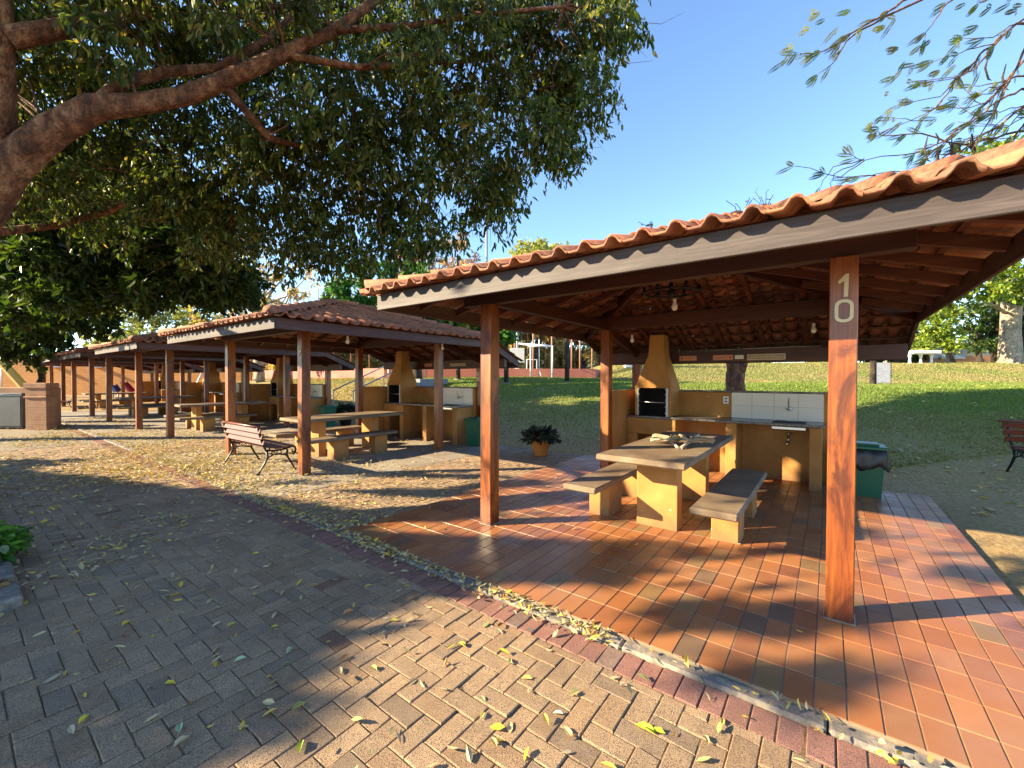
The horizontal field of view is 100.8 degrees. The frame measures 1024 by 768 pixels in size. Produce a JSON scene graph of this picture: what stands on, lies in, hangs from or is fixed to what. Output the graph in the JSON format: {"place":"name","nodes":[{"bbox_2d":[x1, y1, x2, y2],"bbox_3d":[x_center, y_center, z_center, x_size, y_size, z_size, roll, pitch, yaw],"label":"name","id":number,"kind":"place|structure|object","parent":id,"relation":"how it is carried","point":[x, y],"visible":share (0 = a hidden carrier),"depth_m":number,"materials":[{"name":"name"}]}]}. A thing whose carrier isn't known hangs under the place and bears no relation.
{"place":"outdoors","nodes":[
{"label":"outdoors","id":0,"kind":"place"},
{"bbox_2d":[0,426,94,450],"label":"path","id":1,"kind":"structure","parent":0,"point":[13,432],"depth_m":11.18,"materials":[{"name":"beige concrete"}]},
{"bbox_2d":[0,393,25,427],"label":"metal cabinet","id":2,"kind":"object","parent":1,"relation":"on","point":[12,410],"visible":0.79,"depth_m":13.13,"materials":[{"name":"metal"}]},
{"bbox_2d":[0,387,60,425],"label":"brick counter","id":3,"kind":"object","parent":1,"relation":"on","point":[12,389],"visible":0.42,"depth_m":13.92,"materials":[{"name":"brown brick"}]},
{"bbox_2d":[23,383,58,429],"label":"brick pillar","id":4,"kind":"structure","parent":1,"relation":"on","point":[40,406],"depth_m":12.94,"materials":[{"name":"brown brick"}]},
{"bbox_2d":[0,305,90,361],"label":"hanging tree","id":5,"kind":"object","parent":1,"relation":"on","point":[58,346],"visible":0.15,"depth_m":16.97,"materials":[{"name":"green plant"}]},
{"bbox_2d":[0,359,252,394],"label":"boundary wall","id":6,"kind":"structure","parent":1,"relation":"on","point":[82,373],"depth_m":32.40,"materials":[{"name":"brick"}]},
{"bbox_2d":[61,411,157,415],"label":"path","id":7,"kind":"structure","parent":0,"point":[87,413],"depth_m":18.90,"materials":[{"name":"concrete"}]},
{"bbox_2d":[75,418,219,429],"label":"path","id":8,"kind":"structure","parent":0,"point":[119,425],"depth_m":14.54,"materials":[{"name":"concrete"}]},
{"bbox_2d":[0,426,907,767],"bbox_3d":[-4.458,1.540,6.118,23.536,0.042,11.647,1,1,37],"label":"paving","id":9,"kind":"structure","parent":0,"point":[28,724],"depth_m":2.47,"materials":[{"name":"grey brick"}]},
{"bbox_2d":[173,735,189,746],"bbox_3d":[-1.473,1.586,1.888,0.028,0.016,0.071,0,1,24],"label":"fallen leaf","id":10,"kind":"object","parent":9,"relation":"on","point":[179,739],"visible":1,"depth_m":1.89,"materials":[{"name":"plant"}]},
{"bbox_2d":[292,701,305,709],"bbox_3d":[-1.053,1.583,2.093,0.029,0.020,0.076,1,1,44],"label":"fallen leaf","id":11,"kind":"object","parent":9,"relation":"on","point":[297,704],"visible":1,"depth_m":2.09,"materials":[{"name":"green plant"}]},
{"bbox_2d":[296,740,303,752],"bbox_3d":[-0.931,1.586,1.860,0.027,0.019,0.071,0,1,-17],"label":"fallen leaf","id":12,"kind":"object","parent":9,"relation":"on","point":[299,745],"visible":1,"depth_m":1.86,"materials":[{"name":"yellow plant"}]},
{"bbox_2d":[0,381,1023,767],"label":"fallen leaves","id":13,"kind":"object","parent":9,"relation":"on","point":[592,635],"depth_m":5.49,"materials":[{"name":"yellow plant"}]},
{"bbox_2d":[519,423,562,456],"bbox_3d":[0.592,1.166,8.881,0.926,0.674,0.976,0,1,0],"label":"potted plant","id":14,"kind":"object","parent":9,"relation":"on","point":[544,441],"visible":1,"depth_m":8.73,"materials":[{"name":"green plant"}]},
{"bbox_2d":[0,0,1023,362],"label":"sky","id":15,"kind":"structure","parent":0,"point":[706,124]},
{"bbox_2d":[61,362,1023,734],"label":"ground","id":16,"kind":"structure","parent":0,"point":[997,542],"depth_m":7.69,"materials":[{"name":"green plant"}]},
{"bbox_2d":[0,555,23,612],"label":"planter","id":17,"kind":"object","parent":16,"relation":"on","point":[11,596],"visible":0.6,"depth_m":3.07,"materials":[{"name":"concrete"}]},
{"bbox_2d":[0,578,15,587],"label":"withered plant","id":18,"kind":"object","parent":17,"relation":"in","point":[4,584],"visible":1,"depth_m":3.16,"materials":[{"name":"brown plant"}]},
{"bbox_2d":[0,520,34,562],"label":"leafy plant","id":19,"kind":"object","parent":17,"relation":"in","point":[13,539],"visible":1,"depth_m":3.69,"materials":[{"name":"green plant"}]},
{"bbox_2d":[12,348,68,382],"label":"young tree","id":20,"kind":"object","parent":16,"relation":"on","point":[40,370],"visible":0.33,"depth_m":17.45,"materials":[{"name":"green plant"}]},
{"bbox_2d":[61,411,105,413],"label":"floor slab","id":21,"kind":"structure","parent":16,"relation":"on","point":[63,412],"depth_m":19.89,"materials":[{"name":"concrete"}]},
{"bbox_2d":[81,399,130,407],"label":"concrete bench","id":22,"kind":"object","parent":21,"relation":"on","point":[101,403],"visible":0.4,"depth_m":21.21,"materials":[{"name":"paint"}]},
{"bbox_2d":[82,392,148,406],"bbox_3d":[-20.727,0.875,22.206,0.910,0.830,2.480,1,1,37],"label":"picnic table","id":23,"kind":"object","parent":21,"relation":"on","point":[98,395],"visible":0.59,"depth_m":21.62,"materials":[{"name":"concrete"}]},
{"bbox_2d":[42,357,203,411],"bbox_3d":[-20.504,-0.387,22.392,5.060,3.350,6.112,1,1,37],"label":"picnic shelter","id":24,"kind":"object","parent":21,"relation":"on","point":[190,368],"visible":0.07,"depth_m":21.86,"materials":[{"name":"brown wood"}]},
{"bbox_2d":[143,365,186,402],"bbox_3d":[-19.513,0.074,23.843,3.085,2.390,1.348,1,1,37],"label":"barbecue counter","id":25,"kind":"object","parent":21,"relation":"on","point":[149,386],"visible":0.33,"depth_m":24.30,"materials":[{"name":"paint"}]},
{"bbox_2d":[0,128,261,371],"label":"dense tree","id":26,"kind":"object","parent":16,"relation":"on","point":[11,337],"visible":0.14,"depth_m":14.52,"materials":[{"name":"green plant"}]},
{"bbox_2d":[61,411,212,425],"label":"floor slab","id":27,"kind":"structure","parent":16,"relation":"on","point":[154,416],"depth_m":16.60,"materials":[{"name":"concrete"}]},
{"bbox_2d":[112,404,165,415],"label":"concrete bench","id":28,"kind":"object","parent":27,"relation":"on","point":[161,410],"visible":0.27,"depth_m":18.18,"materials":[{"name":"paint"}]},
{"bbox_2d":[116,405,176,417],"bbox_3d":[-14.676,1.136,17.254,0.390,0.480,2.080,1,1,37],"label":"concrete bench","id":29,"kind":"object","parent":27,"relation":"on","point":[145,411],"visible":0.37,"depth_m":17.01,"materials":[{"name":"paint"}]},
{"bbox_2d":[115,395,195,416],"bbox_3d":[-15.048,0.950,17.955,0.910,0.830,2.480,1,1,37],"label":"picnic table","id":30,"kind":"object","parent":27,"relation":"on","point":[149,397],"visible":0.51,"depth_m":17.45,"materials":[{"name":"concrete"}]},
{"bbox_2d":[55,346,265,420],"bbox_3d":[-14.825,-0.312,18.141,5.060,3.350,6.112,1,1,37],"label":"picnic shelter","id":31,"kind":"object","parent":27,"relation":"on","point":[85,353],"visible":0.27,"depth_m":17.43,"materials":[{"name":"brown wood"}]},
{"bbox_2d":[185,362,240,411],"bbox_3d":[-13.834,0.149,19.592,3.085,2.390,1.348,1,1,37],"label":"barbecue counter","id":32,"kind":"object","parent":27,"relation":"on","point":[216,389],"visible":0.49,"depth_m":20.09,"materials":[{"name":"paint"}]},
{"bbox_2d":[0,157,277,326],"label":"leaning tree","id":33,"kind":"object","parent":16,"relation":"on","point":[131,285],"visible":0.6,"depth_m":10.09,"materials":[{"name":"green plant"}]},
{"bbox_2d":[81,305,222,346],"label":"hazy tree","id":34,"kind":"object","parent":16,"relation":"on","point":[159,319],"visible":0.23,"depth_m":44.89,"materials":[{"name":"green plant"}]},
{"bbox_2d":[85,419,337,446],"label":"floor slab","id":35,"kind":"structure","parent":16,"relation":"on","point":[269,426],"depth_m":12.64,"materials":[{"name":"concrete"}]},
{"bbox_2d":[164,411,236,428],"bbox_3d":[-10.031,1.196,13.840,0.390,0.480,2.060,1,1,37],"label":"concrete bench","id":36,"kind":"object","parent":35,"relation":"on","point":[187,424],"visible":0.31,"depth_m":13.50,"materials":[{"name":"paint"}]},
{"bbox_2d":[175,413,257,431],"bbox_3d":[-8.997,1.211,13.003,0.390,0.480,2.080,1,1,37],"label":"concrete bench","id":37,"kind":"object","parent":35,"relation":"on","point":[207,423],"visible":0.7,"depth_m":12.72,"materials":[{"name":"paint"}]},
{"bbox_2d":[88,332,354,437],"bbox_3d":[-9.146,-0.238,13.890,5.060,3.350,6.112,1,1,37],"label":"picnic shelter","id":38,"kind":"object","parent":35,"relation":"on","point":[153,344],"visible":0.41,"depth_m":13.15,"materials":[{"name":"brown wood"}]},
{"bbox_2d":[174,401,268,429],"bbox_3d":[-9.369,1.025,13.704,0.910,0.830,2.480,1,1,37],"label":"picnic table","id":39,"kind":"object","parent":35,"relation":"on","point":[196,408],"visible":0.56,"depth_m":13.15,"materials":[{"name":"concrete"}]},
{"bbox_2d":[250,358,324,422],"bbox_3d":[-8.155,0.224,15.341,3.085,2.390,1.348,1,1,37],"label":"barbecue counter","id":40,"kind":"object","parent":35,"relation":"on","point":[271,393],"visible":0.73,"depth_m":15.81,"materials":[{"name":"paint"}]},
{"bbox_2d":[318,405,337,426],"bbox_3d":[-6.143,1.054,14.117,0.450,0.715,0.450,1,1,37],"label":"waste bin","id":41,"kind":"object","parent":35,"relation":"on","point":[327,409],"visible":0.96,"depth_m":13.98,"materials":[{"name":"green plastic"}]},
{"bbox_2d":[185,246,320,382],"bbox_3d":[-18.696,-4.993,30.047,12.978,11.075,6.864,0,1,0],"label":"thinning tree","id":42,"kind":"object","parent":16,"relation":"on","point":[259,377],"visible":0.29,"depth_m":30.63,"materials":[{"name":"green plant"}]},
{"bbox_2d":[252,293,353,374],"bbox_3d":[-19.913,-4.074,39.269,10.335,8.888,7.490,1,1,32],"label":"boundary tree","id":43,"kind":"object","parent":16,"relation":"on","point":[271,367],"visible":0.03,"depth_m":38.74,"materials":[{"name":"green plant"}]},
{"bbox_2d":[154,434,507,498],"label":"floor slab","id":44,"kind":"structure","parent":16,"relation":"on","point":[395,454],"depth_m":8.14,"materials":[{"name":"concrete"}]},
{"bbox_2d":[220,420,296,475],"bbox_3d":[-4.619,1.099,7.719,1.649,0.820,0.667,1,1,37],"label":"park bench","id":45,"kind":"object","parent":44,"relation":"on","point":[241,433],"visible":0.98,"depth_m":7.45,"materials":[{"name":"brown wood"}]},
{"bbox_2d":[268,425,361,451],"bbox_3d":[-4.352,1.271,9.589,0.390,0.480,2.060,1,1,37],"label":"concrete bench","id":46,"kind":"object","parent":44,"relation":"on","point":[344,430],"visible":0.41,"depth_m":9.72,"materials":[{"name":"paint"}]},
{"bbox_2d":[158,298,523,475],"bbox_3d":[-3.467,-0.163,9.639,5.060,3.350,6.112,1,1,37],"label":"picnic shelter","id":47,"kind":"object","parent":44,"relation":"on","point":[304,329],"visible":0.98,"depth_m":8.75,"materials":[{"name":"brown wood"}]},
{"bbox_2d":[280,410,403,456],"bbox_3d":[-3.690,1.100,9.453,0.910,0.830,2.480,1,1,37],"label":"picnic table","id":48,"kind":"object","parent":44,"relation":"on","point":[369,422],"visible":0.64,"depth_m":9.00,"materials":[{"name":"concrete"}]},
{"bbox_2d":[296,429,397,459],"bbox_3d":[-3.318,1.286,8.752,0.390,0.480,2.080,1,1,37],"label":"concrete bench","id":49,"kind":"object","parent":44,"relation":"on","point":[338,447],"visible":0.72,"depth_m":8.57,"materials":[{"name":"paint"}]},
{"bbox_2d":[363,351,476,444],"bbox_3d":[-2.476,0.298,11.090,3.085,2.390,1.348,1,1,37],"label":"barbecue counter","id":50,"kind":"object","parent":44,"relation":"on","point":[401,391],"visible":0.88,"depth_m":11.52,"materials":[{"name":"paint"}]},
{"bbox_2d":[464,416,480,446],"bbox_3d":[-0.855,1.138,10.202,0.430,0.685,0.430,1,1,37],"label":"waste bin","id":51,"kind":"object","parent":44,"relation":"on","point":[473,430],"visible":0.73,"depth_m":10.04,"materials":[{"name":"green plastic"}]},
{"bbox_2d":[0,0,683,299],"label":"shade tree","id":52,"kind":"object","parent":16,"relation":"on","point":[128,97],"visible":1,"depth_m":6.76,"materials":[{"name":"green plant"}]},
{"bbox_2d":[336,401,354,424],"bbox_3d":[-5.737,0.999,14.617,1.093,0.812,1.087,0,1,0],"label":"potted plant","id":53,"kind":"object","parent":16,"relation":"on","point":[347,408],"visible":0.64,"depth_m":14.45,"materials":[{"name":"green plant"}]},
{"bbox_2d":[334,353,383,367],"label":"boundary tree","id":54,"kind":"object","parent":16,"relation":"on","point":[375,362],"visible":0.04,"depth_m":38.61,"materials":[{"name":"green plant"}]},
{"bbox_2d":[333,366,447,410],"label":"stairs","id":55,"kind":"structure","parent":16,"relation":"on","point":[425,382],"depth_m":19.36,"materials":[{"name":"grey concrete"}]},
{"bbox_2d":[318,254,519,378],"bbox_3d":[-4.785,-3.045,20.493,10.515,6.496,4.287,0,1,0],"label":"leafy tree","id":56,"kind":"object","parent":16,"relation":"on","point":[342,290],"visible":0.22,"depth_m":19.80,"materials":[{"name":"green plant"}]},
{"bbox_2d":[253,368,600,378],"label":"court wall","id":57,"kind":"structure","parent":16,"relation":"on","point":[585,373],"depth_m":24.59,"materials":[{"name":"brick"}]},
{"bbox_2d":[267,286,592,369],"bbox_3d":[-8.742,-3.540,28.186,27.879,6.022,4.868,0,1,19],"label":"court fence","id":58,"kind":"object","parent":57,"relation":"on","point":[545,353],"visible":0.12,"depth_m":25.97,"materials":[{"name":"brown metal"}]},
{"bbox_2d":[287,447,576,517],"bbox_3d":[-0.852,1.611,7.272,1.970,0.163,5.580,1,1,37],"label":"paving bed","id":59,"kind":"object","parent":16,"relation":"on","point":[431,481],"visible":0.12,"depth_m":6.15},
{"bbox_2d":[388,233,481,275],"bbox_3d":[-6.707,-6.531,35.466,8.356,12.482,6.144,0,1,0],"label":"bare tree","id":60,"kind":"object","parent":16,"relation":"on","point":[450,265],"visible":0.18,"depth_m":35.08,"materials":[{"name":"green plant"}]},
{"bbox_2d":[485,199,487,261],"bbox_3d":[-2.039,-7.619,33.893,1.600,14.243,0.280,0,1,0],"label":"light pole","id":61,"kind":"object","parent":16,"relation":"on","point":[486,247],"visible":0.06,"depth_m":33.77,"materials":[{"name":"white metal"}]},
{"bbox_2d":[453,317,524,368],"bbox_3d":[-5.643,-4.611,40.032,14.120,8.507,8.701,0,1,0],"label":"boundary tree","id":62,"kind":"object","parent":16,"relation":"on","point":[512,346],"depth_m":38.27,"materials":[{"name":"green plant"}]},
{"bbox_2d":[504,339,508,383],"bbox_3d":[-0.277,-1.160,20.485,0.560,2.450,0.560,0,1,0],"label":"wooden post","id":63,"kind":"object","parent":16,"relation":"on","point":[506,375],"visible":0.49,"depth_m":20.39,"materials":[{"name":"brown wood"}]},
{"bbox_2d":[61,421,954,767],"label":"curb","id":64,"kind":"structure","parent":16,"relation":"on","point":[869,743],"depth_m":2.30,"materials":[{"name":"concrete"}]},
{"bbox_2d":[510,332,523,368],"bbox_3d":[0.309,-2.309,24.823,0.715,4.300,0.715,-1,1,-45],"label":"basketball hoop","id":65,"kind":"object","parent":16,"relation":"on","point":[518,352],"visible":0.27,"depth_m":24.88,"materials":[{"name":"white paint"}]},
{"bbox_2d":[518,339,552,377],"bbox_3d":[1.158,-1.340,23.829,2.218,2.306,0.782,1,1,30],"label":"goal","id":66,"kind":"object","parent":16,"relation":"on","point":[539,345],"visible":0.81,"depth_m":23.56,"materials":[{"name":"white paint"}]},
{"bbox_2d":[508,236,568,368],"bbox_3d":[2.637,-6.834,37.940,6.105,13.067,5.615,0,1,0],"label":"round tree","id":67,"kind":"object","parent":16,"relation":"on","point":[538,244],"visible":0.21,"depth_m":37.49,"materials":[{"name":"green plant"}]},
{"bbox_2d":[509,332,570,368],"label":"boundary tree","id":68,"kind":"object","parent":16,"relation":"on","point":[527,338],"visible":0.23,"depth_m":38.63,"materials":[{"name":"green plant"}]},
{"bbox_2d":[563,339,569,382],"bbox_3d":[2.667,-1.178,20.485,0.560,2.400,0.560,0,1,0],"label":"wooden post","id":69,"kind":"object","parent":16,"relation":"on","point":[566,360],"visible":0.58,"depth_m":20.39,"materials":[{"name":"brown wood"}]},
{"bbox_2d":[544,336,597,368],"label":"boundary tree","id":70,"kind":"object","parent":16,"relation":"on","point":[585,355],"visible":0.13,"depth_m":40.37,"materials":[{"name":"green plant"}]},
{"bbox_2d":[292,362,1023,468],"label":"grass","id":71,"kind":"structure","parent":16,"relation":"on","point":[990,385],"depth_m":14.14,"materials":[{"name":"green plant"}]},
{"bbox_2d":[348,471,1023,767],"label":"platform","id":72,"kind":"structure","parent":16,"relation":"on","point":[885,737],"depth_m":2.68,"materials":[{"name":"tile"}]},
{"bbox_2d":[347,455,1023,767],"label":"floor tiles","id":73,"kind":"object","parent":72,"relation":"on","point":[942,738],"visible":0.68,"depth_m":3.19,"materials":[{"name":"orange tile"}]},
{"bbox_2d":[563,462,636,516],"bbox_3d":[1.327,1.316,5.338,0.390,0.480,2.060,1,1,37],"label":"concrete bench","id":74,"kind":"object","parent":73,"relation":"on","point":[606,488],"visible":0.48,"depth_m":4.97,"materials":[{"name":"paint"}]},
{"bbox_2d":[596,431,733,531],"bbox_3d":[1.989,1.144,5.202,0.910,0.830,2.480,1,1,37],"label":"picnic table","id":75,"kind":"object","parent":73,"relation":"on","point":[670,476],"visible":0.81,"depth_m":4.57,"materials":[{"name":"concrete"}]},
{"bbox_2d":[650,434,679,448],"bbox_3d":[1.832,0.670,5.070,0.349,0.122,0.552,0,1,23],"label":"dried palm leaf","id":76,"kind":"object","parent":75,"relation":"on","point":[672,438],"visible":1,"depth_m":5.07,"materials":[{"name":"beige plant"}]},
{"bbox_2d":[678,434,714,448],"bbox_3d":[2.161,0.672,4.958,0.393,0.137,0.558,0,1,20],"label":"dried palm leaf","id":77,"kind":"object","parent":75,"relation":"on","point":[695,438],"visible":0.99,"depth_m":4.95,"materials":[{"name":"beige plant"}]},
{"bbox_2d":[359,138,1023,625],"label":"picnic shelter","id":78,"kind":"object","parent":73,"relation":"on","point":[879,266],"visible":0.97,"depth_m":3.31,"materials":[{"name":"brown wood"}]},
{"bbox_2d":[641,280,701,297],"bbox_3d":[1.859,-1.343,4.942,0.643,0.690,0.655,1,1,37],"label":"chandelier","id":79,"kind":"object","parent":78,"relation":"hanging from","point":[671,291],"visible":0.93,"depth_m":4.92,"materials":[{"name":"black metal"}]},
{"bbox_2d":[672,295,677,310],"bbox_3d":[1.890,-0.960,4.924,0.068,0.215,0.068,1,1,37],"label":"hanging lamp","id":80,"kind":"object","parent":79,"relation":"hanging from","point":[674,306],"visible":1,"depth_m":4.91,"materials":[{"name":"white glass"}]},
{"bbox_2d":[680,356,696,360],"bbox_3d":[3.161,-0.461,7.607,0.290,0.085,0.022,1,1,37],"label":"sign","id":81,"kind":"object","parent":78,"relation":"attached to","point":[688,358],"visible":1,"depth_m":7.59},
{"bbox_2d":[713,355,732,359],"bbox_3d":[3.617,-0.455,7.265,0.310,0.085,0.022,1,1,37],"label":"sign","id":82,"kind":"object","parent":78,"relation":"attached to","point":[722,357],"visible":1,"depth_m":7.26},
{"bbox_2d":[674,345,821,354],"bbox_3d":[3.833,-0.561,7.075,2.180,0.105,0.064,1,1,37],"label":"hook rail","id":83,"kind":"object","parent":78,"relation":"attached to","point":[706,350],"visible":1,"depth_m":7.10,"materials":[{"name":"wood"}]},
{"bbox_2d":[753,189,773,205],"bbox_3d":[2.010,-1.421,3.368,0.171,0.305,0.066,0,1,0],"label":"roof weed","id":84,"kind":"object","parent":78,"relation":"on","point":[762,199],"visible":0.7,"depth_m":3.38,"materials":[{"name":"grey plant"}]},
{"bbox_2d":[747,353,785,359],"bbox_3d":[4.126,-0.440,6.885,0.540,0.100,0.021,1,1,37],"label":"sign","id":85,"kind":"object","parent":78,"relation":"attached to","point":[779,356],"visible":1,"depth_m":6.86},
{"bbox_2d":[612,335,827,491],"bbox_3d":[3.203,0.343,6.839,3.085,2.390,1.348,1,1,37],"label":"barbecue counter","id":86,"kind":"object","parent":73,"relation":"on","point":[782,435],"visible":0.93,"depth_m":6.98,"materials":[{"name":"paint"}]},
{"bbox_2d":[690,468,766,543],"bbox_3d":[2.361,1.330,4.501,0.390,0.480,2.080,1,1,37],"label":"concrete bench","id":87,"kind":"object","parent":73,"relation":"on","point":[727,503],"visible":0.87,"depth_m":4.16,"materials":[{"name":"paint"}]},
{"bbox_2d":[856,441,890,497],"bbox_3d":[4.903,1.167,5.871,0.503,0.718,0.501,1,1,37],"label":"waste bin","id":88,"kind":"object","parent":73,"relation":"on","point":[872,462],"visible":0.73,"depth_m":5.70,"materials":[{"name":"green plastic"}]},
{"bbox_2d":[725,363,747,390],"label":"lawn tree","id":89,"kind":"object","parent":16,"relation":"on","point":[735,377],"depth_m":9.47,"materials":[{"name":"brown plant"}]},
{"bbox_2d":[869,361,876,383],"bbox_3d":[15.348,-1.212,17.984,0.560,2.700,0.560,0,1,0],"label":"wooden post","id":90,"kind":"object","parent":16,"relation":"on","point":[873,373],"visible":0.29,"depth_m":17.90,"materials":[{"name":"brown wood"}]},
{"bbox_2d":[869,362,890,383],"bbox_3d":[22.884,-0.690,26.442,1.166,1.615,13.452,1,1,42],"label":"utility box","id":91,"kind":"structure","parent":16,"relation":"on","point":[884,371],"depth_m":25.20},
{"bbox_2d":[768,0,1023,192],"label":"feathery tree","id":92,"kind":"object","parent":16,"relation":"on","point":[955,146],"visible":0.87,"depth_m":6.17,"materials":[{"name":"green plant"}]},
{"bbox_2d":[859,324,943,362],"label":"boundary tree","id":93,"kind":"object","parent":16,"relation":"on","point":[914,358],"visible":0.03,"depth_m":44.92,"materials":[{"name":"green plant"}]},
{"bbox_2d":[908,350,941,362],"bbox_3d":[28.731,-1.894,29.775,2.000,0.900,1.000,0,1,0],"label":"concrete table","id":94,"kind":"object","parent":16,"relation":"on","point":[921,353],"visible":0.81,"depth_m":29.29,"materials":[{"name":"white paint"}]},
{"bbox_2d":[910,306,970,361],"bbox_3d":[31.609,-3.650,31.390,4.649,4.921,5.135,0,1,19],"label":"shrubby tree","id":95,"kind":"object","parent":16,"relation":"on","point":[942,333],"visible":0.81,"depth_m":30.42,"materials":[{"name":"green plant"}]},
{"bbox_2d":[892,343,990,362],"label":"outbuilding","id":96,"kind":"structure","parent":16,"relation":"on","point":[963,356],"depth_m":43.94,"materials":[{"name":"beige paint"}]},
{"bbox_2d":[933,348,965,358],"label":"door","id":97,"kind":"structure","parent":96,"relation":"in","point":[963,355],"depth_m":43.84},
{"bbox_2d":[953,299,999,362],"bbox_3d":[39.670,-4.426,35.446,7.021,6.230,3.661,-1,1,-39],"label":"shrubby tree","id":98,"kind":"object","parent":16,"relation":"on","point":[982,337],"visible":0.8,"depth_m":34.81,"materials":[{"name":"green plant"}]},
{"bbox_2d":[930,260,1023,363],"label":"tree","id":99,"kind":"object","parent":16,"relation":"on","point":[1008,293],"visible":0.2,"depth_m":28.50,"materials":[{"name":"green plant"}]},
{"bbox_2d":[958,126,1023,362],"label":"tall tree","id":100,"kind":"object","parent":16,"relation":"on","point":[988,147],"visible":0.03,"depth_m":30.05,"materials":[{"name":"green plant"}]},
{"bbox_2d":[998,420,1023,471],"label":"park bench","id":101,"kind":"object","parent":16,"relation":"on","point":[1013,425],"visible":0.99,"depth_m":6.41,"materials":[{"name":"brown wood"}]},
{"bbox_2d":[1022,305,1023,350],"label":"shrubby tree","id":102,"kind":"object","parent":16,"relation":"on","point":[1023,325],"visible":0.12,"depth_m":35.80,"materials":[{"name":"green plant"}]},
{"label":"floor slab","id":103,"kind":"structure","parent":0,"visible":0},
{"bbox_2d":[18,360,161,397],"bbox_3d":[-26.183,-0.462,26.643,5.060,3.350,6.112,1,1,37],"label":"picnic shelter","id":104,"kind":"object","parent":103,"relation":"on","point":[148,370],"visible":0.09,"depth_m":26.52,"materials":[{"name":"brown wood"}]},
{"bbox_2d":[112,384,120,398],"bbox_3d":[-25.271,0.599,27.012,0.421,1.208,0.430,0,1,0],"label":"playground slide","id":105,"kind":"object","parent":103,"relation":"on","point":[116,388],"visible":0.69,"depth_m":27.00,"materials":[{"name":"blue paint"}]},
{"bbox_2d":[120,381,134,391],"bbox_3d":[-24.491,0.514,27.011,0.658,1.380,0.430,0,1,0],"label":"playground slide","id":106,"kind":"object","parent":103,"relation":"on","point":[129,387],"visible":0.68,"depth_m":27.08,"materials":[{"name":"red paint"}]},
{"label":"floor slab","id":107,"kind":"structure","parent":0,"visible":0},
{"bbox_2d":[0,362,26,386],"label":"playground slide","id":108,"kind":"object","parent":107,"relation":"on","point":[15,377],"visible":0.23,"depth_m":27.97,"materials":[{"name":"yellow paint"}]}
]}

